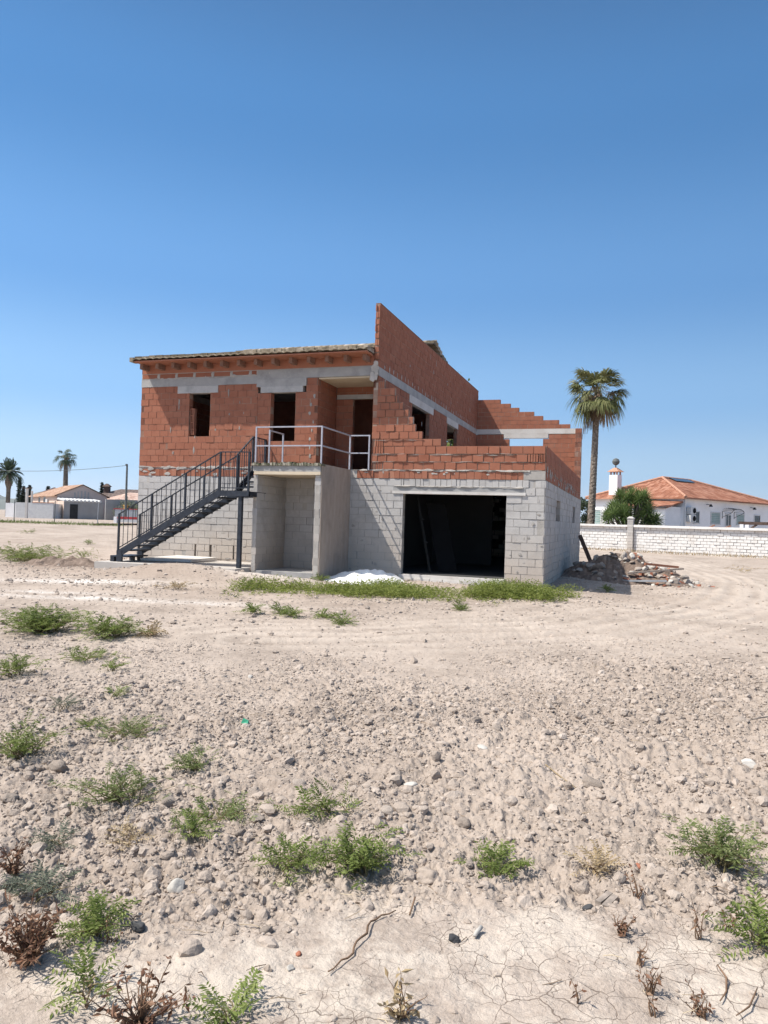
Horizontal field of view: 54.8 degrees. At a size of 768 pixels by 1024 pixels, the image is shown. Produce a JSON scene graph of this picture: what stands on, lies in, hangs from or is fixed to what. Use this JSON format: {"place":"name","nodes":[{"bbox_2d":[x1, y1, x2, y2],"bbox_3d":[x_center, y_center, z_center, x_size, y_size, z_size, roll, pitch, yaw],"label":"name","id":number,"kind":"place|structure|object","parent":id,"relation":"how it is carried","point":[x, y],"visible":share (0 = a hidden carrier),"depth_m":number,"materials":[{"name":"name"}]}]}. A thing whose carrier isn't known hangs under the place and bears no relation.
{"place":"outdoors","nodes":[
{"label":"outdoors","id":0,"kind":"place"},
{"bbox_2d":[0,492,39,509],"bbox_3d":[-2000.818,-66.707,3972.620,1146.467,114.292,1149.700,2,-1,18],"label":"hills","id":1,"kind":"structure","parent":0,"point":[2,502],"depth_m":3863.69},
{"bbox_2d":[0,518,131,525],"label":"verge grass","id":2,"kind":"structure","parent":0,"point":[50,522],"depth_m":58.98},
{"bbox_2d":[102,484,137,496],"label":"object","id":3,"kind":"structure","parent":0,"point":[107,491],"depth_m":123.18,"materials":[{"name":"brown tile"}]},
{"bbox_2d":[0,509,767,1023],"bbox_3d":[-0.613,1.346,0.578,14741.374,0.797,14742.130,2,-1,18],"label":"ground","id":4,"kind":"structure","parent":0,"point":[528,957],"depth_m":4.30,"materials":[{"name":"soil"}]},
{"bbox_2d":[2,793,19,803],"bbox_3d":[-2.046,1.575,4.065,0.069,0.061,0.087,16,-7,31],"label":"earth clod","id":5,"kind":"object","parent":4,"relation":"on","point":[7,797],"visible":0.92,"depth_m":4.04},
{"bbox_2d":[0,457,24,508],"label":"feather palm","id":6,"kind":"object","parent":4,"relation":"on","point":[10,473],"visible":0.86,"depth_m":114.66,"materials":[{"name":"green plant"}]},
{"bbox_2d":[0,834,35,876],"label":"dry weed","id":7,"kind":"object","parent":4,"relation":"on","point":[12,869],"visible":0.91,"depth_m":3.22,"materials":[{"name":"red plant"}]},
{"bbox_2d":[15,479,22,501],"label":"cypress tree","id":8,"kind":"object","parent":4,"relation":"on","point":[18,493],"visible":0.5,"depth_m":119.87,"materials":[{"name":"green plant"}]},
{"bbox_2d":[0,654,49,678],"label":"weed","id":9,"kind":"object","parent":4,"relation":"on","point":[16,665],"visible":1,"depth_m":7.04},
{"bbox_2d":[22,487,31,517],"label":"concrete post","id":10,"kind":"object","parent":4,"relation":"on","point":[26,501],"visible":0.82,"depth_m":91.83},
{"bbox_2d":[0,887,66,970],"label":"dry weed","id":11,"kind":"object","parent":4,"relation":"on","point":[32,941],"visible":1,"depth_m":2.60,"materials":[{"name":"red plant"}]},
{"bbox_2d":[5,502,61,518],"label":"white enclosure","id":12,"kind":"object","parent":4,"relation":"on","point":[45,510],"visible":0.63,"depth_m":95.02,"materials":[{"name":"paint"}]},
{"bbox_2d":[0,708,71,759],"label":"weed","id":13,"kind":"object","parent":4,"relation":"on","point":[22,744],"visible":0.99,"depth_m":4.82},
{"bbox_2d":[0,858,91,904],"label":"weed","id":14,"kind":"object","parent":4,"relation":"on","point":[14,882],"visible":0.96,"depth_m":3.08,"materials":[{"name":"grey plant"}]},
{"bbox_2d":[0,603,98,634],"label":"weed","id":15,"kind":"object","parent":4,"relation":"on","point":[35,621],"visible":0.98,"depth_m":9.55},
{"bbox_2d":[0,541,98,561],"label":"weed","id":16,"kind":"object","parent":4,"relation":"on","point":[22,557],"visible":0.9,"depth_m":22.46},
{"bbox_2d":[44,854,59,871],"bbox_3d":[-1.497,1.590,3.350,0.048,0.042,0.160,2,-1,-3],"label":"stone","id":17,"kind":"object","parent":4,"relation":"on","point":[52,862],"visible":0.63,"depth_m":3.34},
{"bbox_2d":[15,556,93,567],"bbox_3d":[-9.706,1.454,21.631,6.100,0.422,4.600,2,-1,18],"label":"earth mound","id":18,"kind":"object","parent":4,"relation":"on","point":[53,561],"visible":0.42,"depth_m":20.87,"materials":[{"name":"brown soil"}]},
{"bbox_2d":[29,816,80,853],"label":"weed","id":19,"kind":"object","parent":4,"relation":"on","point":[51,842],"visible":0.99,"depth_m":3.58,"materials":[{"name":"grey plant"}]},
{"bbox_2d":[47,759,68,772],"bbox_3d":[-2.039,1.590,4.638,0.164,0.083,0.105,-9,-15,35],"label":"rock","id":20,"kind":"object","parent":4,"relation":"on","point":[59,765],"visible":0.93,"depth_m":4.59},
{"bbox_2d":[53,449,77,485],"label":"fan palm","id":21,"kind":"object","parent":4,"relation":"on","point":[66,462],"visible":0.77,"depth_m":124.64,"materials":[{"name":"green plant"}]},
{"bbox_2d":[49,693,86,711],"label":"weed","id":22,"kind":"object","parent":4,"relation":"on","point":[68,702],"visible":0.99,"depth_m":5.96,"materials":[{"name":"grey plant"}]},
{"bbox_2d":[29,484,109,519],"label":"bungalow","id":23,"kind":"object","parent":4,"relation":"on","point":[52,495],"visible":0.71,"depth_m":102.79,"materials":[{"name":"ceramic"}]},
{"bbox_2d":[57,498,102,519],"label":"grey shed","id":24,"kind":"structure","parent":4,"relation":"on","point":[74,508],"depth_m":98.46,"materials":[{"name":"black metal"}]},
{"bbox_2d":[70,504,77,518],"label":"door","id":25,"kind":"structure","parent":24,"relation":"in","point":[73,507],"depth_m":97.77,"materials":[{"name":"black metal"}]},
{"bbox_2d":[38,937,122,1019],"bbox_3d":[-0.992,1.536,2.434,0.258,0.155,0.324,2,-1,-21],"label":"weed","id":26,"kind":"object","parent":4,"relation":"on","point":[84,967],"visible":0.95,"depth_m":2.46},
{"bbox_2d":[45,645,128,661],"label":"weed","id":27,"kind":"object","parent":4,"relation":"on","point":[90,655],"visible":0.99,"depth_m":7.97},
{"bbox_2d":[80,970,97,1008],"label":"dry weed","id":28,"kind":"object","parent":4,"relation":"on","point":[86,1003],"visible":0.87,"depth_m":2.37,"materials":[{"name":"plant"}]},
{"bbox_2d":[75,714,117,730],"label":"weed","id":29,"kind":"object","parent":4,"relation":"on","point":[92,721],"visible":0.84,"depth_m":5.55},
{"bbox_2d":[53,889,141,947],"bbox_3d":[-1.095,1.532,2.809,0.302,0.155,0.350,2,-1,11],"label":"weed","id":30,"kind":"object","parent":4,"relation":"on","point":[95,913],"visible":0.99,"depth_m":2.81,"materials":[{"name":"plant"}]},
{"bbox_2d":[100,915,122,943],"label":"dry weed","id":31,"kind":"object","parent":4,"relation":"on","point":[107,936],"visible":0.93,"depth_m":2.75,"materials":[{"name":"red plant"}]},
{"bbox_2d":[71,613,152,640],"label":"weed","id":32,"kind":"object","parent":4,"relation":"on","point":[117,629],"visible":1,"depth_m":9.36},
{"bbox_2d":[97,657,131,670],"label":"weed","id":33,"kind":"object","parent":4,"relation":"on","point":[113,665],"visible":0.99,"depth_m":7.48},
{"bbox_2d":[102,685,129,697],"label":"weed","id":34,"kind":"object","parent":4,"relation":"on","point":[117,692],"visible":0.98,"depth_m":6.40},
{"bbox_2d":[105,499,137,519],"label":"garden wall","id":35,"kind":"structure","parent":4,"relation":"on","point":[110,504],"depth_m":98.80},
{"bbox_2d":[107,493,137,500],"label":"tiled cottage","id":36,"kind":"structure","parent":4,"relation":"on","point":[132,496],"depth_m":110.12,"materials":[{"name":"pink tile"}]},
{"bbox_2d":[47,760,199,808],"bbox_3d":[-1.452,1.522,4.108,0.587,0.231,0.648,1,-1,40],"label":"weed","id":37,"kind":"object","parent":4,"relation":"on","point":[114,788],"visible":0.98,"depth_m":4.11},
{"bbox_2d":[113,508,136,519],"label":"panel fence","id":38,"kind":"object","parent":4,"relation":"on","point":[131,512],"visible":0.37,"depth_m":89.91,"materials":[{"name":"metal"}]},
{"bbox_2d":[113,496,136,515],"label":"olive bush","id":39,"kind":"object","parent":4,"relation":"on","point":[128,504],"visible":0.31,"depth_m":97.70,"materials":[{"name":"green plant"}]},
{"bbox_2d":[113,517,136,522],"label":"barrier","id":40,"kind":"object","parent":4,"relation":"on","point":[121,520],"visible":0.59,"depth_m":74.93,"materials":[{"name":"red paint"}]},
{"bbox_2d":[124,464,127,519],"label":"utility pole","id":41,"kind":"object","parent":4,"relation":"on","point":[126,486],"visible":0.86,"depth_m":84.90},
{"bbox_2d":[99,815,155,850],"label":"weed","id":42,"kind":"object","parent":4,"relation":"on","point":[132,836],"visible":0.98,"depth_m":3.60,"materials":[{"name":"plant"}]},
{"bbox_2d":[96,714,166,747],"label":"weed","id":43,"kind":"object","parent":4,"relation":"on","point":[132,729],"visible":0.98,"depth_m":5.38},
{"bbox_2d":[130,921,144,931],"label":"stone","id":44,"kind":"object","parent":4,"relation":"on","point":[137,926],"visible":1,"depth_m":2.83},
{"bbox_2d":[82,951,198,1023],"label":"dry weed","id":45,"kind":"object","parent":4,"relation":"on","point":[142,1008],"visible":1,"depth_m":2.30,"materials":[{"name":"red plant"}]},
{"bbox_2d":[132,620,167,638],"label":"weed","id":46,"kind":"object","parent":4,"relation":"on","point":[155,629],"visible":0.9,"depth_m":9.57,"materials":[{"name":"plant"}]},
{"bbox_2d":[156,794,174,806],"bbox_3d":[-1.219,1.625,4.137,0.112,0.085,0.103,13,3,-15],"label":"rock","id":47,"kind":"object","parent":4,"relation":"on","point":[168,802],"visible":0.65,"depth_m":4.11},
{"bbox_2d":[94,559,250,571],"bbox_3d":[-5.304,1.630,20.155,4.230,0.485,2.990,2,-1,18],"label":"concrete pad","id":48,"kind":"object","parent":4,"relation":"on","point":[227,565],"visible":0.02,"depth_m":19.64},
{"bbox_2d":[140,555,216,561],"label":"concrete slab","id":49,"kind":"structure","parent":48,"relation":"on","point":[177,558],"depth_m":20.60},
{"bbox_2d":[110,436,266,567],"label":"steel staircase","id":50,"kind":"structure","parent":48,"relation":"on","point":[239,493],"depth_m":19.57,"materials":[{"name":"grey metal"}]},
{"bbox_2d":[152,580,196,588],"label":"weed","id":51,"kind":"object","parent":4,"relation":"on","point":[173,585],"visible":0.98,"depth_m":15.72,"materials":[{"name":"plant"}]},
{"bbox_2d":[167,878,184,893],"bbox_3d":[-0.894,1.621,3.202,0.075,0.073,0.077,2,-1,18],"label":"stone","id":52,"kind":"object","parent":4,"relation":"on","point":[175,885],"visible":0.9,"depth_m":3.18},
{"bbox_2d":[165,742,221,770],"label":"weed","id":53,"kind":"object","parent":4,"relation":"on","point":[192,765],"visible":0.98,"depth_m":4.66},
{"bbox_2d":[169,804,223,839],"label":"weed","id":54,"kind":"object","parent":4,"relation":"on","point":[193,823],"visible":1,"depth_m":3.70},
{"bbox_2d":[177,966,264,1023],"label":"weed","id":55,"kind":"object","parent":4,"relation":"on","point":[252,986],"visible":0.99,"depth_m":2.36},
{"bbox_2d":[170,790,274,829],"bbox_3d":[-0.875,1.597,3.979,0.475,0.151,0.448,2,-1,10],"label":"weed","id":56,"kind":"object","parent":4,"relation":"on","point":[232,805],"visible":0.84,"depth_m":3.96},
{"bbox_2d":[234,602,266,613],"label":"weed","id":57,"kind":"object","parent":4,"relation":"on","point":[252,609],"visible":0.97,"depth_m":12.00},
{"bbox_2d":[249,813,264,822],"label":"earth clod","id":58,"kind":"object","parent":4,"relation":"on","point":[259,817],"visible":0.88,"depth_m":3.93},
{"bbox_2d":[260,925,272,933],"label":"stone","id":59,"kind":"object","parent":4,"relation":"on","point":[265,929],"visible":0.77,"depth_m":2.84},
{"bbox_2d":[268,601,293,614],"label":"weed","id":60,"kind":"object","parent":4,"relation":"on","point":[276,608],"visible":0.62,"depth_m":12.26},
{"bbox_2d":[248,832,329,886],"bbox_3d":[-0.453,1.575,3.393,0.357,0.162,0.434,2,-1,9],"label":"weed","id":61,"kind":"object","parent":4,"relation":"on","point":[293,862],"visible":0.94,"depth_m":3.41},
{"bbox_2d":[279,605,302,618],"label":"weed","id":62,"kind":"object","parent":4,"relation":"on","point":[294,612],"visible":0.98,"depth_m":11.91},
{"bbox_2d":[292,779,306,786],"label":"earth clod","id":63,"kind":"object","parent":4,"relation":"on","point":[297,782],"visible":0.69,"depth_m":4.39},
{"bbox_2d":[274,777,364,819],"bbox_3d":[-0.349,1.562,4.000,0.496,0.194,0.366,2,-1,-7],"label":"weed","id":64,"kind":"object","parent":4,"relation":"on","point":[326,805],"visible":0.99,"depth_m":4.01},
{"bbox_2d":[311,608,339,618],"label":"weed","id":65,"kind":"object","parent":4,"relation":"on","point":[323,615],"visible":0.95,"depth_m":11.91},
{"bbox_2d":[329,610,358,625],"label":"weed","id":66,"kind":"object","parent":4,"relation":"on","point":[338,620],"visible":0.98,"depth_m":11.35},
{"bbox_2d":[129,303,581,586],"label":"unfinished house","id":67,"kind":"structure","parent":4,"relation":"on","point":[361,455],"depth_m":21.28,"materials":[{"name":"brick"}]},
{"bbox_2d":[416,496,430,572],"bbox_3d":[1.083,0.616,20.416,0.110,2.105,0.720,2,-1,-35],"label":"steel prop","id":68,"kind":"object","parent":67,"relation":"on","point":[423,534],"visible":1,"depth_m":20.40,"materials":[{"name":"black metal"}]},
{"bbox_2d":[427,503,456,572],"bbox_3d":[1.639,0.715,20.950,0.495,1.940,0.939,2,-1,-34],"label":"leaning board","id":69,"kind":"object","parent":67,"relation":"on","point":[442,538],"visible":1,"depth_m":20.92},
{"bbox_2d":[578,534,591,560],"bbox_3d":[8.286,1.590,30.391,0.136,1.331,0.835,2,-1,-36],"label":"plank","id":70,"kind":"object","parent":67,"relation":"attached to","point":[584,546],"visible":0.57,"depth_m":30.42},
{"bbox_2d":[328,910,395,971],"bbox_3d":[-0.081,1.612,2.815,0.048,0.028,0.513,1,-1,25],"label":"dry root","id":71,"kind":"object","parent":4,"relation":"on","point":[358,939],"visible":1,"depth_m":2.79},
{"bbox_2d":[300,820,424,890],"bbox_3d":[-0.100,1.558,3.420,0.462,0.229,0.602,1,-1,29],"label":"weed","id":72,"kind":"object","parent":4,"relation":"on","point":[354,861],"visible":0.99,"depth_m":3.36,"materials":[{"name":"plant"}]},
{"bbox_2d":[324,569,403,584],"bbox_3d":[-0.604,1.675,18.745,3.600,0.456,2.690,2,-1,18],"label":"gypsum pile","id":73,"kind":"object","parent":4,"relation":"on","point":[351,575],"visible":0.52,"depth_m":18.61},
{"bbox_2d":[0,555,767,672],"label":"field gravel","id":74,"kind":"structure","parent":4,"relation":"on","point":[413,660],"depth_m":13.77,"materials":[{"name":"gravel"}]},
{"bbox_2d":[0,603,767,1023],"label":"soil grains","id":75,"kind":"object","parent":4,"relation":"on","point":[316,837],"visible":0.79,"depth_m":4.82},
{"bbox_2d":[0,624,767,1021],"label":"earth crumbs","id":76,"kind":"object","parent":4,"relation":"on","point":[154,876],"visible":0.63,"depth_m":4.66,"materials":[{"name":"soil"}]},
{"bbox_2d":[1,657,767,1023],"bbox_3d":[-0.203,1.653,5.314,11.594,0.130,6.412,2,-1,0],"label":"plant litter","id":77,"kind":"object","parent":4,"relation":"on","point":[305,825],"visible":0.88,"depth_m":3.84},
{"bbox_2d":[380,805,393,815],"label":"earth clod","id":78,"kind":"object","parent":4,"relation":"on","point":[387,809],"visible":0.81,"depth_m":4.02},
{"bbox_2d":[220,574,583,605],"bbox_3d":[0.660,1.638,16.102,8.016,0.570,3.747,2,-1,1],"label":"weed strip","id":79,"kind":"object","parent":4,"relation":"on","point":[512,590],"visible":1,"depth_m":15.89,"materials":[{"name":"plant"}]},
{"bbox_2d":[377,966,426,1023],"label":"dry weed","id":80,"kind":"object","parent":4,"relation":"on","point":[402,1012],"visible":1,"depth_m":2.35,"materials":[{"name":"plant"}]},
{"bbox_2d":[415,868,438,884],"bbox_3d":[0.193,1.655,3.343,0.138,0.103,0.113,2,-1,18],"label":"stone","id":81,"kind":"object","parent":4,"relation":"on","point":[425,876],"visible":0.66,"depth_m":3.31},
{"bbox_2d":[448,933,459,943],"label":"stone","id":82,"kind":"object","parent":4,"relation":"on","point":[454,938],"visible":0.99,"depth_m":2.82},
{"bbox_2d":[453,599,469,610],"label":"weed","id":83,"kind":"object","parent":4,"relation":"on","point":[460,607],"visible":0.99,"depth_m":13.50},
{"bbox_2d":[455,817,470,827],"bbox_3d":[0.426,1.676,4.001,0.088,0.052,0.072,2,-1,14],"label":"earth clod","id":84,"kind":"object","parent":4,"relation":"on","point":[462,822],"visible":1,"depth_m":3.98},
{"bbox_2d":[454,837,535,879],"bbox_3d":[0.536,1.624,3.479,0.390,0.205,0.338,2,-1,-34],"label":"weed","id":85,"kind":"object","parent":4,"relation":"on","point":[491,864],"visible":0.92,"depth_m":3.46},
{"bbox_2d":[569,977,586,1003],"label":"dry weed","id":86,"kind":"object","parent":4,"relation":"on","point":[576,994],"visible":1,"depth_m":2.46,"materials":[{"name":"red plant"}]},
{"bbox_2d":[580,497,587,523],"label":"conifer tree","id":87,"kind":"object","parent":4,"relation":"on","point":[584,503],"visible":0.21,"depth_m":74.83,"materials":[{"name":"green plant"}]},
{"bbox_2d":[582,776,602,788],"bbox_3d":[1.310,1.718,4.666,0.139,0.081,0.082,15,7,35],"label":"earth clod","id":88,"kind":"object","parent":4,"relation":"on","point":[588,781],"visible":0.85,"depth_m":4.65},
{"bbox_2d":[563,839,632,881],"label":"weed","id":89,"kind":"object","parent":4,"relation":"on","point":[598,853],"visible":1,"depth_m":3.49,"materials":[{"name":"plant"}]},
{"bbox_2d":[565,367,632,523],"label":"tall palm","id":90,"kind":"object","parent":4,"relation":"on","point":[596,407],"visible":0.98,"depth_m":55.46,"materials":[{"name":"green plant"}]},
{"bbox_2d":[595,891,618,906],"bbox_3d":[0.955,1.662,3.167,0.064,0.027,0.117,1,-1,45],"label":"wood block","id":91,"kind":"object","parent":4,"relation":"on","point":[605,898],"depth_m":3.16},
{"bbox_2d":[613,913,638,936],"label":"dry weed","id":92,"kind":"object","parent":4,"relation":"on","point":[622,929],"visible":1,"depth_m":2.89,"materials":[{"name":"red plant"}]},
{"bbox_2d":[561,551,694,586],"bbox_3d":[8.801,1.837,24.152,5.580,1.023,8.500,2,-1,18],"label":"rubble mound","id":93,"kind":"object","parent":4,"relation":"on","point":[611,563],"visible":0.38,"depth_m":23.20,"materials":[{"name":"stone"},{"name":"brick"},{"name":"stone"}]},
{"bbox_2d":[625,580,666,581],"bbox_3d":[7.708,2.062,22.192,1.406,0.120,0.080,1,-1,23],"label":"metal profile","id":94,"kind":"object","parent":93,"relation":"on","point":[646,580],"visible":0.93,"depth_m":22.09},
{"bbox_2d":[627,568,683,573],"bbox_3d":[8.286,1.800,22.637,1.634,0.250,0.140,2,-1,8],"label":"plank","id":95,"kind":"object","parent":93,"relation":"on","point":[673,569],"visible":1,"depth_m":22.58,"materials":[{"name":"brown wood"}]},
{"bbox_2d":[598,485,665,550],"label":"bush","id":96,"kind":"object","parent":4,"relation":"on","point":[620,511],"visible":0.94,"depth_m":53.24,"materials":[{"name":"green foliage"},{"name":"bark"}]},
{"bbox_2d":[624,864,648,898],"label":"dry weed","id":97,"kind":"object","parent":4,"relation":"on","point":[636,888],"visible":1,"depth_m":3.16,"materials":[{"name":"red plant"}]},
{"bbox_2d":[636,937,649,967],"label":"dry weed","id":98,"kind":"object","parent":4,"relation":"on","point":[639,958],"visible":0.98,"depth_m":2.71,"materials":[{"name":"red plant"}]},
{"bbox_2d":[635,962,663,995],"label":"dry weed","id":99,"kind":"object","parent":4,"relation":"on","point":[650,989],"visible":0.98,"depth_m":2.52,"materials":[{"name":"red plant"}]},
{"bbox_2d":[644,986,659,1017],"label":"dry weed","id":100,"kind":"object","parent":4,"relation":"on","point":[650,1004],"visible":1,"depth_m":2.43,"materials":[{"name":"red plant"}]},
{"bbox_2d":[580,516,767,558],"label":"boundary wall","id":101,"kind":"structure","parent":4,"relation":"on","point":[732,541],"depth_m":49.23,"materials":[{"name":"brick"}]},
{"bbox_2d":[581,547,767,558],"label":"dry grass","id":102,"kind":"structure","parent":4,"relation":"on","point":[706,554],"depth_m":48.50,"materials":[{"name":"plant"}]},
{"bbox_2d":[585,458,767,529],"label":"white house","id":103,"kind":"structure","parent":4,"relation":"on","point":[683,502],"depth_m":64.19,"materials":[{"name":"white painted plaster"},{"name":"red clay tile"}]},
{"bbox_2d":[595,509,601,523],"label":"window","id":104,"kind":"structure","parent":103,"relation":"in","point":[597,511],"depth_m":66.55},
{"bbox_2d":[710,512,720,524],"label":"window","id":105,"kind":"structure","parent":103,"relation":"in","point":[715,517],"depth_m":62.96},
{"bbox_2d":[680,979,715,1020],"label":"dry weed","id":106,"kind":"object","parent":4,"relation":"on","point":[699,1012],"visible":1,"depth_m":2.44,"materials":[{"name":"red plant"}]},
{"bbox_2d":[690,895,709,939],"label":"dry weed","id":107,"kind":"object","parent":4,"relation":"on","point":[696,920],"visible":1,"depth_m":2.87,"materials":[{"name":"red plant"}]},
{"bbox_2d":[662,813,767,884],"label":"weed","id":108,"kind":"object","parent":4,"relation":"on","point":[729,851],"visible":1,"depth_m":3.50,"materials":[{"name":"plant"}]},
{"bbox_2d":[717,964,727,1000],"bbox_3d":[1.186,1.648,2.593,0.033,0.015,0.215,1,-1,22],"label":"dry stick","id":109,"kind":"object","parent":4,"relation":"on","point":[726,983],"visible":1,"depth_m":2.59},
{"bbox_2d":[716,902,741,927],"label":"dry weed","id":110,"kind":"object","parent":4,"relation":"on","point":[732,920],"visible":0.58,"depth_m":2.99,"materials":[{"name":"red plant"}]},
{"bbox_2d":[701,883,767,961],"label":"weed","id":111,"kind":"object","parent":4,"relation":"on","point":[756,913],"visible":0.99,"depth_m":2.86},
{"bbox_2d":[741,758,755,768],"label":"stone","id":112,"kind":"object","parent":4,"relation":"on","point":[750,763],"visible":0.77,"depth_m":5.09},
{"bbox_2d":[738,521,767,530],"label":"pergola","id":113,"kind":"object","parent":4,"relation":"on","point":[747,524],"visible":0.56,"depth_m":48.65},
{"bbox_2d":[0,0,767,521],"label":"sky","id":114,"kind":"structure","parent":0,"point":[540,192],"materials":[{"name":"blue"}]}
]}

